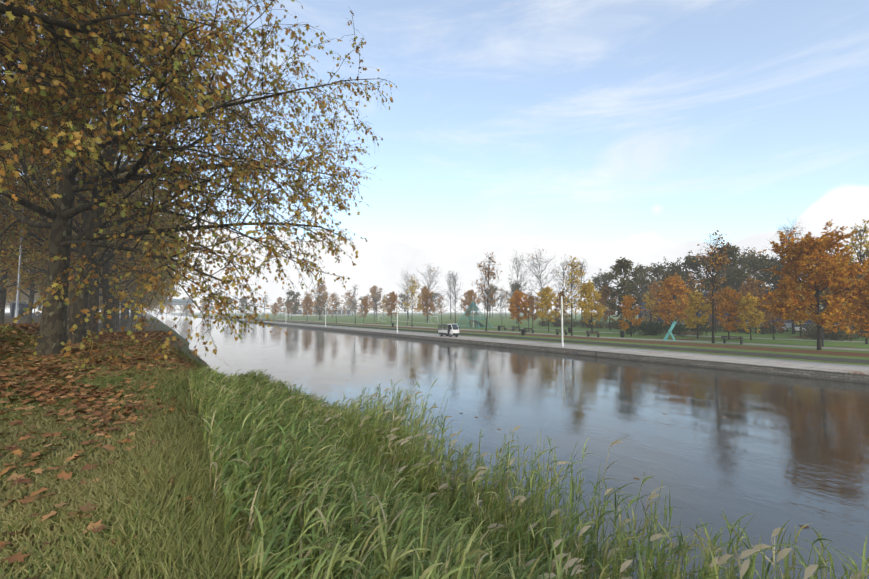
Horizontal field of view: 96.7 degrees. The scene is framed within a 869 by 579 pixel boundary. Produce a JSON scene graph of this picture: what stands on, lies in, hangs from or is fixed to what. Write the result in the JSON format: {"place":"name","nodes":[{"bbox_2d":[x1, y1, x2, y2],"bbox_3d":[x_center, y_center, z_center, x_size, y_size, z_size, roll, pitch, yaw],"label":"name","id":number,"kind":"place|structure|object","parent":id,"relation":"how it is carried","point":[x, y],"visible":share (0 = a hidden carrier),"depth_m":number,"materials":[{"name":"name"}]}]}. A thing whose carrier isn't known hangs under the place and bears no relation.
{"place":"outdoors","nodes":[
{"label":"outdoors","id":0,"kind":"place"},
{"bbox_2d":[0,312,868,578],"bbox_3d":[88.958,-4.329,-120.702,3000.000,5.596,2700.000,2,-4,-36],"label":"ground","id":1,"kind":"structure","parent":0,"point":[495,320],"depth_m":52.80,"materials":[{"name":"green"}]},
{"bbox_2d":[10,301,27,317],"bbox_3d":[-65.301,3.245,61.095,1.800,2.580,4.200,2,-4,-36],"label":"bus shelter","id":2,"kind":"object","parent":1,"relation":"on","point":[22,306],"visible":0.44,"depth_m":59.69,"materials":[{"name":"glass"}]},
{"bbox_2d":[6,270,43,303],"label":"tree","id":3,"kind":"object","parent":1,"relation":"on","point":[37,293],"visible":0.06,"depth_m":112.97,"materials":[{"name":"plant"}]},
{"bbox_2d":[0,128,76,265],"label":"tree","id":4,"kind":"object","parent":1,"relation":"on","point":[29,247],"visible":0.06,"depth_m":28.12,"materials":[{"name":"plant"}]},
{"bbox_2d":[0,221,77,323],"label":"tree","id":5,"kind":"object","parent":1,"relation":"on","point":[28,318],"visible":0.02,"depth_m":50.14,"materials":[{"name":"plant"}]},
{"bbox_2d":[6,241,101,302],"bbox_3d":[-62.090,-4.623,62.789,18.163,20.201,17.403,-1,-4,17],"label":"tree","id":6,"kind":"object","parent":1,"relation":"on","point":[11,298],"depth_m":60.50,"materials":[{"name":"plant"}]},
{"bbox_2d":[0,178,112,323],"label":"tree","id":7,"kind":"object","parent":1,"relation":"on","point":[3,289],"visible":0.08,"depth_m":39.29,"materials":[{"name":"plant"}]},
{"bbox_2d":[0,114,196,332],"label":"plane tree","id":8,"kind":"object","parent":1,"relation":"on","point":[105,280],"visible":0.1,"depth_m":39.14,"materials":[{"name":"brown plant"}]},
{"bbox_2d":[6,299,191,314],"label":"bridge","id":9,"kind":"structure","parent":1,"relation":"on","point":[181,301],"depth_m":212.74,"materials":[{"name":"grey concrete"}]},
{"bbox_2d":[11,200,189,329],"bbox_3d":[-47.905,-5.535,57.542,20.364,23.638,21.253,2,-4,-31],"label":"plane tree","id":10,"kind":"object","parent":1,"relation":"on","point":[117,326],"depth_m":57.69,"materials":[{"name":"brown plant"}]},
{"bbox_2d":[23,194,182,331],"bbox_3d":[-40.311,-4.796,48.864,17.681,20.814,15.640,-2,-4,26],"label":"plane tree","id":11,"kind":"object","parent":1,"relation":"on","point":[115,296],"visible":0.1,"depth_m":47.95,"materials":[{"name":"brown plant"}]},
{"bbox_2d":[0,47,219,335],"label":"plane tree","id":12,"kind":"object","parent":1,"relation":"on","point":[93,299],"visible":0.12,"depth_m":30.55,"materials":[{"name":"brown plant"}]},
{"bbox_2d":[0,323,250,578],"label":"fallen leaves","id":13,"kind":"object","parent":1,"relation":"on","point":[4,376],"visible":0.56,"depth_m":8.40,"materials":[{"name":"brown plant"}]},
{"bbox_2d":[0,0,260,219],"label":"plane tree","id":14,"kind":"object","parent":1,"relation":"on","point":[18,14],"visible":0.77,"depth_m":9.65,"materials":[{"name":"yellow plant"}]},
{"bbox_2d":[70,233,198,326],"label":"plane tree","id":15,"kind":"object","parent":1,"relation":"on","point":[122,319],"visible":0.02,"depth_m":71.36,"materials":[{"name":"brown plant"}]},
{"bbox_2d":[99,261,169,325],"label":"plane tree","id":16,"kind":"object","parent":1,"relation":"on","point":[147,305],"visible":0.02,"depth_m":76.74,"materials":[{"name":"brown plant"}]},
{"bbox_2d":[0,0,286,343],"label":"plane tree","id":17,"kind":"object","parent":1,"relation":"on","point":[78,304],"visible":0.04,"depth_m":21.87,"materials":[{"name":"brown plant"}]},
{"bbox_2d":[130,284,177,321],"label":"plane tree","id":18,"kind":"object","parent":1,"relation":"on","point":[131,314],"depth_m":100.99,"materials":[{"name":"brown plant"}]},
{"bbox_2d":[0,324,350,578],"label":"bank grass","id":19,"kind":"structure","parent":1,"relation":"on","point":[152,496],"depth_m":3.60,"materials":[{"name":"green plant"}]},
{"bbox_2d":[0,0,399,368],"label":"plane tree","id":20,"kind":"object","parent":1,"relation":"on","point":[52,336],"visible":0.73,"depth_m":13.61,"materials":[{"name":"yellow plant"}]},
{"bbox_2d":[276,297,284,316],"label":"tree","id":21,"kind":"object","parent":1,"relation":"on","point":[279,301],"visible":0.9,"depth_m":260.42,"materials":[{"name":"brown plant"}]},
{"bbox_2d":[285,288,302,319],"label":"tree","id":22,"kind":"object","parent":1,"relation":"on","point":[296,304],"visible":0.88,"depth_m":180.61,"materials":[{"name":"plant"}]},
{"bbox_2d":[302,296,314,316],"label":"tree","id":23,"kind":"object","parent":1,"relation":"on","point":[308,302],"visible":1,"depth_m":150.36,"materials":[{"name":"brown plant"}]},
{"bbox_2d":[283,308,351,315],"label":"building","id":24,"kind":"structure","parent":1,"relation":"on","point":[340,312],"depth_m":338.49,"materials":[{"name":"grey concrete"}]},
{"bbox_2d":[312,281,327,319],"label":"tree","id":25,"kind":"object","parent":1,"relation":"on","point":[318,291],"visible":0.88,"depth_m":162.49,"materials":[{"name":"brown plant"}]},
{"bbox_2d":[314,293,328,314],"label":"olive tree","id":26,"kind":"object","parent":1,"relation":"on","point":[317,312],"visible":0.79,"depth_m":173.30,"materials":[{"name":"green plant"}]},
{"bbox_2d":[326,293,340,317],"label":"tree","id":27,"kind":"object","parent":1,"relation":"on","point":[330,299],"visible":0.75,"depth_m":211.87,"materials":[{"name":"brown plant"}]},
{"bbox_2d":[331,292,341,322],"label":"tree","id":28,"kind":"object","parent":1,"relation":"on","point":[338,298],"visible":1,"depth_m":126.89,"materials":[{"name":"brown plant"}]},
{"bbox_2d":[340,290,355,316],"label":"tree","id":29,"kind":"object","parent":1,"relation":"on","point":[346,297],"visible":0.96,"depth_m":275.69,"materials":[{"name":"brown plant"}]},
{"bbox_2d":[348,282,361,323],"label":"bare tree","id":30,"kind":"object","parent":1,"relation":"on","point":[353,300],"visible":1,"depth_m":115.30,"materials":[{"name":"brown plant"}]},
{"bbox_2d":[357,298,370,321],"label":"tree","id":31,"kind":"object","parent":1,"relation":"on","point":[364,303],"visible":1,"depth_m":128.72,"materials":[{"name":"brown plant"}]},
{"bbox_2d":[365,285,382,311],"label":"tree","id":32,"kind":"object","parent":1,"relation":"on","point":[373,289],"visible":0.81,"depth_m":234.33,"materials":[{"name":"brown plant"}]},
{"bbox_2d":[382,291,399,323],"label":"tree","id":33,"kind":"object","parent":1,"relation":"on","point":[393,298],"visible":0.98,"depth_m":117.25,"materials":[{"name":"brown plant"}]},
{"bbox_2d":[396,293,408,311],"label":"olive tree","id":34,"kind":"object","parent":1,"relation":"on","point":[400,303],"visible":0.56,"depth_m":295.09,"materials":[{"name":"plant"}]},
{"bbox_2d":[397,268,414,318],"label":"bare tree","id":35,"kind":"object","parent":1,"relation":"on","point":[405,287],"visible":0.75,"depth_m":176.68,"materials":[{"name":"grey plant"}]},
{"bbox_2d":[402,276,423,326],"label":"tree","id":36,"kind":"object","parent":1,"relation":"on","point":[411,290],"visible":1,"depth_m":90.03,"materials":[{"name":"brown plant"}]},
{"bbox_2d":[417,286,434,322],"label":"tree","id":37,"kind":"object","parent":1,"relation":"on","point":[426,295],"visible":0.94,"depth_m":119.44,"materials":[{"name":"brown plant"}]},
{"bbox_2d":[411,263,444,319],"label":"bare tree","id":38,"kind":"object","parent":1,"relation":"on","point":[431,271],"visible":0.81,"depth_m":151.91,"materials":[{"name":"grey plant"}]},
{"bbox_2d":[437,292,446,319],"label":"tree","id":39,"kind":"object","parent":1,"relation":"on","point":[439,300],"visible":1,"depth_m":100.93,"materials":[{"name":"grey plant"}]},
{"bbox_2d":[441,271,456,318],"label":"bare tree","id":40,"kind":"object","parent":1,"relation":"on","point":[448,284],"visible":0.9,"depth_m":165.15,"materials":[{"name":"grey plant"}]},
{"bbox_2d":[442,272,467,323],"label":"bare tree","id":41,"kind":"object","parent":1,"relation":"on","point":[455,278],"visible":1,"depth_m":78.16,"materials":[{"name":"grey plant"}]},
{"bbox_2d":[460,289,479,324],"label":"tree","id":42,"kind":"object","parent":1,"relation":"on","point":[471,298],"visible":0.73,"depth_m":103.39,"materials":[{"name":"brown plant"}]},
{"bbox_2d":[456,296,492,328],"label":"climbing pyramid","id":43,"kind":"object","parent":1,"relation":"on","point":[478,323],"visible":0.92,"depth_m":83.60,"materials":[{"name":"teal fabric"}]},
{"bbox_2d":[472,252,502,330],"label":"tree","id":44,"kind":"object","parent":1,"relation":"on","point":[491,272],"visible":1,"depth_m":70.94,"materials":[{"name":"brown plant"}]},
{"bbox_2d":[482,285,500,316],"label":"olive tree","id":45,"kind":"object","parent":1,"relation":"on","point":[493,305],"visible":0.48,"depth_m":223.46,"materials":[{"name":"green plant"}]},
{"bbox_2d":[505,278,526,307],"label":"olive tree","id":46,"kind":"object","parent":1,"relation":"on","point":[512,288],"visible":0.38,"depth_m":186.47,"materials":[{"name":"plant"}]},
{"bbox_2d":[500,253,534,323],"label":"bare tree","id":47,"kind":"object","parent":1,"relation":"on","point":[518,270],"visible":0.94,"depth_m":111.22,"materials":[{"name":"grey plant"}]},
{"bbox_2d":[507,289,531,328],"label":"tree","id":48,"kind":"object","parent":1,"relation":"on","point":[517,295],"visible":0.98,"depth_m":76.86,"materials":[{"name":"orange plant"}]},
{"bbox_2d":[171,314,868,383],"bbox_3d":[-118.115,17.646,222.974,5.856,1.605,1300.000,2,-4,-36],"label":"quay wall","id":49,"kind":"structure","parent":1,"relation":"on","point":[843,376],"depth_m":32.98,"materials":[{"name":"concrete"}]},
{"bbox_2d":[185,365,868,578],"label":"reed bed","id":50,"kind":"object","parent":1,"relation":"on","point":[352,491],"visible":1,"depth_m":4.59,"materials":[{"name":"green plant"}]},
{"bbox_2d":[525,294,539,327],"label":"tree","id":51,"kind":"object","parent":1,"relation":"on","point":[531,303],"visible":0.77,"depth_m":84.61,"materials":[{"name":"brown plant"}]},
{"bbox_2d":[521,250,562,321],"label":"bare tree","id":52,"kind":"object","parent":1,"relation":"on","point":[533,264],"visible":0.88,"depth_m":112.25,"materials":[{"name":"grey plant"}]},
{"bbox_2d":[535,285,559,331],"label":"tree","id":53,"kind":"object","parent":1,"relation":"on","point":[546,304],"visible":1,"depth_m":68.94,"materials":[{"name":"yellow plant"}]},
{"bbox_2d":[553,290,570,321],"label":"tree","id":54,"kind":"object","parent":1,"relation":"on","point":[558,300],"visible":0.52,"depth_m":85.12,"materials":[{"name":"brown plant"}]},
{"bbox_2d":[550,257,576,304],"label":"bare tree","id":55,"kind":"object","parent":1,"relation":"on","point":[563,272],"visible":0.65,"depth_m":96.95,"materials":[{"name":"grey plant"}]},
{"bbox_2d":[551,256,592,335],"bbox_3d":[20.121,0.988,55.934,5.478,11.894,5.129,0,-3,-4],"label":"tree","id":56,"kind":"object","parent":1,"relation":"on","point":[575,282],"visible":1,"depth_m":55.59,"materials":[{"name":"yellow plant"}]},
{"bbox_2d":[568,261,589,320],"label":"bare tree","id":57,"kind":"object","parent":1,"relation":"on","point":[581,267],"visible":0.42,"depth_m":106.12,"materials":[{"name":"brown plant"}]},
{"bbox_2d":[576,280,607,330],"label":"tree","id":58,"kind":"object","parent":1,"relation":"on","point":[589,307],"visible":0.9,"depth_m":64.52,"materials":[{"name":"yellow plant"}]},
{"bbox_2d":[592,268,618,320],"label":"olive tree","id":59,"kind":"object","parent":1,"relation":"on","point":[604,278],"visible":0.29,"depth_m":117.04,"materials":[{"name":"grey plant"}]},
{"bbox_2d":[596,285,619,329],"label":"tree","id":60,"kind":"object","parent":1,"relation":"on","point":[610,311],"visible":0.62,"depth_m":74.70,"materials":[{"name":"brown plant"}]},
{"bbox_2d":[601,257,641,320],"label":"olive tree","id":61,"kind":"object","parent":1,"relation":"on","point":[625,265],"visible":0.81,"depth_m":69.47,"materials":[{"name":"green plant"}]},
{"bbox_2d":[617,295,642,336],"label":"tree","id":62,"kind":"object","parent":1,"relation":"on","point":[628,301],"visible":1,"depth_m":55.01,"materials":[{"name":"orange plant"}]},
{"bbox_2d":[621,272,651,318],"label":"olive tree","id":63,"kind":"object","parent":1,"relation":"on","point":[643,281],"visible":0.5,"depth_m":83.49,"materials":[{"name":"green plant"}]},
{"bbox_2d":[627,263,656,294],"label":"olive tree","id":64,"kind":"object","parent":1,"relation":"on","point":[641,269],"visible":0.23,"depth_m":106.24,"materials":[{"name":"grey plant"}]},
{"bbox_2d":[641,291,660,322],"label":"tree","id":65,"kind":"object","parent":1,"relation":"on","point":[647,298],"visible":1,"depth_m":59.26,"materials":[{"name":"yellow plant"}]},
{"bbox_2d":[641,282,670,321],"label":"tree","id":66,"kind":"object","parent":1,"relation":"on","point":[653,288],"visible":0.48,"depth_m":73.08,"materials":[{"name":"brown plant"}]},
{"bbox_2d":[643,258,674,303],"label":"olive tree","id":67,"kind":"object","parent":1,"relation":"on","point":[658,272],"visible":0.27,"depth_m":93.19,"materials":[{"name":"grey plant"}]},
{"bbox_2d":[620,316,711,336],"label":"park shrubs","id":68,"kind":"object","parent":1,"relation":"on","point":[651,328],"visible":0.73,"depth_m":57.74,"materials":[{"name":"green plant"}]},
{"bbox_2d":[663,321,676,340],"bbox_3d":[28.593,5.040,46.892,1.494,2.436,0.520,-3,-5,43],"label":"teal sculpture","id":69,"kind":"object","parent":1,"relation":"on","point":[669,332],"visible":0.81,"depth_m":46.76,"materials":[{"name":"teal metal"}]},
{"bbox_2d":[652,273,691,331],"bbox_3d":[37.371,2.284,60.459,5.463,9.818,5.221,1,-3,-15],"label":"tree","id":70,"kind":"object","parent":1,"relation":"on","point":[669,285],"visible":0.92,"depth_m":59.83,"materials":[{"name":"orange plant"}]},
{"bbox_2d":[657,268,689,321],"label":"olive tree","id":71,"kind":"object","parent":1,"relation":"on","point":[668,273],"visible":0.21,"depth_m":76.48,"materials":[{"name":"green plant"}]},
{"bbox_2d":[670,297,689,324],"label":"tree","id":72,"kind":"object","parent":1,"relation":"on","point":[677,300],"visible":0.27,"depth_m":68.18,"materials":[{"name":"orange plant"}]},
{"bbox_2d":[662,250,710,326],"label":"olive tree","id":73,"kind":"object","parent":1,"relation":"on","point":[692,265],"visible":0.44,"depth_m":80.58,"materials":[{"name":"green plant"}]},
{"bbox_2d":[686,274,705,328],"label":"tree","id":74,"kind":"object","parent":1,"relation":"on","point":[692,285],"visible":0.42,"depth_m":70.19,"materials":[{"name":"brown plant"}]},
{"bbox_2d":[682,289,714,338],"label":"tree","id":75,"kind":"object","parent":1,"relation":"on","point":[694,308],"visible":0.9,"depth_m":50.49,"materials":[{"name":"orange plant"}]},
{"bbox_2d":[537,316,868,336],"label":"hedge","id":76,"kind":"object","parent":1,"relation":"on","point":[615,324],"visible":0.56,"depth_m":74.16,"materials":[{"name":"green plant"}]},
{"bbox_2d":[694,255,726,290],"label":"olive tree","id":77,"kind":"object","parent":1,"relation":"on","point":[709,274],"visible":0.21,"depth_m":97.70,"materials":[{"name":"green plant"}]},
{"bbox_2d":[687,230,740,342],"bbox_3d":[30.580,-0.158,42.639,4.580,12.608,4.867,2,-4,-25],"label":"tree","id":78,"kind":"object","parent":1,"relation":"on","point":[719,261],"visible":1,"depth_m":42.42,"materials":[{"name":"brown plant"}]},
{"bbox_2d":[702,292,725,332],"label":"tree","id":79,"kind":"object","parent":1,"relation":"on","point":[715,319],"visible":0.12,"depth_m":62.41,"materials":[{"name":"brown plant"}]},
{"bbox_2d":[708,286,747,338],"bbox_3d":[37.539,3.007,48.963,3.784,6.902,3.541,0,-3,-6],"label":"tree","id":80,"kind":"object","parent":1,"relation":"on","point":[730,319],"visible":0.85,"depth_m":48.78,"materials":[{"name":"orange plant"}]},
{"bbox_2d":[697,243,760,316],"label":"olive tree","id":81,"kind":"object","parent":1,"relation":"on","point":[735,273],"visible":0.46,"depth_m":71.11,"materials":[{"name":"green plant"}]},
{"bbox_2d":[720,249,765,290],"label":"olive tree","id":82,"kind":"object","parent":1,"relation":"on","point":[741,265],"visible":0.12,"depth_m":89.99,"materials":[{"name":"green plant"}]},
{"bbox_2d":[638,289,848,327],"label":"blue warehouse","id":83,"kind":"structure","parent":1,"relation":"on","point":[787,323],"depth_m":88.59,"materials":[{"name":"blue"}]},
{"bbox_2d":[733,292,765,339],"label":"tree","id":84,"kind":"object","parent":1,"relation":"on","point":[745,302],"visible":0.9,"depth_m":47.27,"materials":[{"name":"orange plant"}]},
{"bbox_2d":[738,276,772,332],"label":"tree","id":85,"kind":"object","parent":1,"relation":"on","point":[747,288],"visible":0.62,"depth_m":61.92,"materials":[{"name":"brown plant"}]},
{"bbox_2d":[736,247,788,322],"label":"olive tree","id":86,"kind":"object","parent":1,"relation":"on","point":[759,260],"visible":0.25,"depth_m":74.83,"materials":[{"name":"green plant"}]},
{"bbox_2d":[755,290,786,339],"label":"tree","id":87,"kind":"object","parent":1,"relation":"on","point":[769,318],"visible":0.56,"depth_m":48.75,"materials":[{"name":"orange plant"}]},
{"bbox_2d":[755,218,806,333],"bbox_3d":[54.696,-2.165,59.321,6.999,18.498,8.575,0,-3,6],"label":"bare tree","id":88,"kind":"object","parent":1,"relation":"on","point":[793,325],"visible":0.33,"depth_m":59.68,"materials":[{"name":"brown plant"}]},
{"bbox_2d":[758,258,808,321],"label":"olive tree","id":89,"kind":"object","parent":1,"relation":"on","point":[774,278],"visible":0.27,"depth_m":65.11,"materials":[{"name":"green plant"}]},
{"bbox_2d":[787,283,820,336],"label":"tree","id":90,"kind":"object","parent":1,"relation":"on","point":[801,322],"visible":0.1,"depth_m":54.02,"materials":[{"name":"orange plant"}]},
{"bbox_2d":[746,220,868,349],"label":"tree","id":91,"kind":"object","parent":1,"relation":"on","point":[833,270],"visible":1,"depth_m":34.74,"materials":[{"name":"orange plant"}]},
{"bbox_2d":[799,274,832,311],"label":"olive tree","id":92,"kind":"object","parent":1,"relation":"on","point":[825,307],"depth_m":59.96,"materials":[{"name":"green plant"}]},
{"bbox_2d":[789,323,868,340],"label":"park shrubs","id":93,"kind":"object","parent":1,"relation":"on","point":[840,334],"visible":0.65,"depth_m":47.88,"materials":[{"name":"green plant"}]},
{"bbox_2d":[820,219,868,331],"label":"tree","id":94,"kind":"object","parent":1,"relation":"on","point":[860,238],"visible":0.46,"depth_m":52.86,"materials":[{"name":"yellow plant"}]},
{"bbox_2d":[833,293,856,339],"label":"tree","id":95,"kind":"object","parent":1,"relation":"on","point":[845,302],"visible":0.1,"depth_m":47.57,"materials":[{"name":"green plant"}]},
{"bbox_2d":[840,277,868,343],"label":"tree","id":96,"kind":"object","parent":1,"relation":"on","point":[852,323],"visible":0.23,"depth_m":41.73,"materials":[{"name":"orange plant"}]},
{"bbox_2d":[852,272,868,337],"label":"tree","id":97,"kind":"object","parent":1,"relation":"on","point":[864,327],"visible":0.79,"depth_m":34.41,"materials":[{"name":"orange plant"}]},
{"bbox_2d":[1,0,868,313],"label":"sky","id":98,"kind":"structure","parent":0,"point":[598,133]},
{"bbox_2d":[151,314,868,578],"bbox_3d":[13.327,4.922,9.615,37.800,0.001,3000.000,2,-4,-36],"label":"canal water","id":99,"kind":"structure","parent":0,"point":[804,460],"depth_m":15.26,"materials":[{"name":"grey liquid"}]},
{"bbox_2d":[197,335,832,527],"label":"floating leaves","id":100,"kind":"object","parent":99,"relation":"on","point":[582,407],"visible":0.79,"depth_m":20.67,"materials":[{"name":"brown plant"}]},
{"bbox_2d":[176,314,868,372],"bbox_3d":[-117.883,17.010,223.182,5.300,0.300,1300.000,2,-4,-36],"label":"promenade","id":101,"kind":"structure","parent":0,"point":[811,364],"depth_m":35.11,"materials":[{"name":"grey concrete"}]},
{"bbox_2d":[438,324,459,336],"bbox_3d":[2.167,6.234,59.173,1.680,1.990,3.660,2,-4,-36],"label":"utility truck","id":102,"kind":"object","parent":101,"relation":"on","point":[451,330],"visible":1,"depth_m":58.23,"materials":[{"name":"white metal"}]},
{"bbox_2d":[181,314,868,363],"bbox_3d":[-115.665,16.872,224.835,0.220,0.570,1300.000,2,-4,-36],"label":"grass strip","id":103,"kind":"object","parent":101,"relation":"on","point":[847,360],"depth_m":37.60,"materials":[{"name":"plant"}]},
{"bbox_2d":[561,296,563,346],"bbox_3d":[13.836,3.459,41.853,0.400,5.500,0.400,2,-4,-36],"label":"lamp post","id":104,"kind":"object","parent":101,"relation":"on","point":[562,344],"depth_m":41.81,"materials":[{"name":"white metal"}]},
{"bbox_2d":[224,316,868,350],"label":"park path","id":105,"kind":"structure","parent":0,"point":[640,338],"depth_m":46.65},
{"bbox_2d":[721,336,742,343],"bbox_3d":[32.099,5.420,41.567,0.520,0.860,1.900,2,-4,-36],"label":"park bench","id":106,"kind":"object","parent":105,"relation":"on","point":[724,340],"visible":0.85,"depth_m":41.62,"materials":[{"name":"brown wood"}]},
{"bbox_2d":[392,320,868,342],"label":"park path","id":107,"kind":"structure","parent":0,"point":[670,334],"depth_m":55.00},
{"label":"footpath","id":108,"kind":"structure","parent":0,"visible":0},
{"bbox_2d":[3,197,23,323],"bbox_3d":[-27.923,-1.885,24.925,1.786,8.340,0.240,2,-4,-36],"label":"street light","id":109,"kind":"object","parent":108,"relation":"on","point":[17,302],"visible":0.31,"depth_m":25.28,"materials":[{"name":"silver metal"}]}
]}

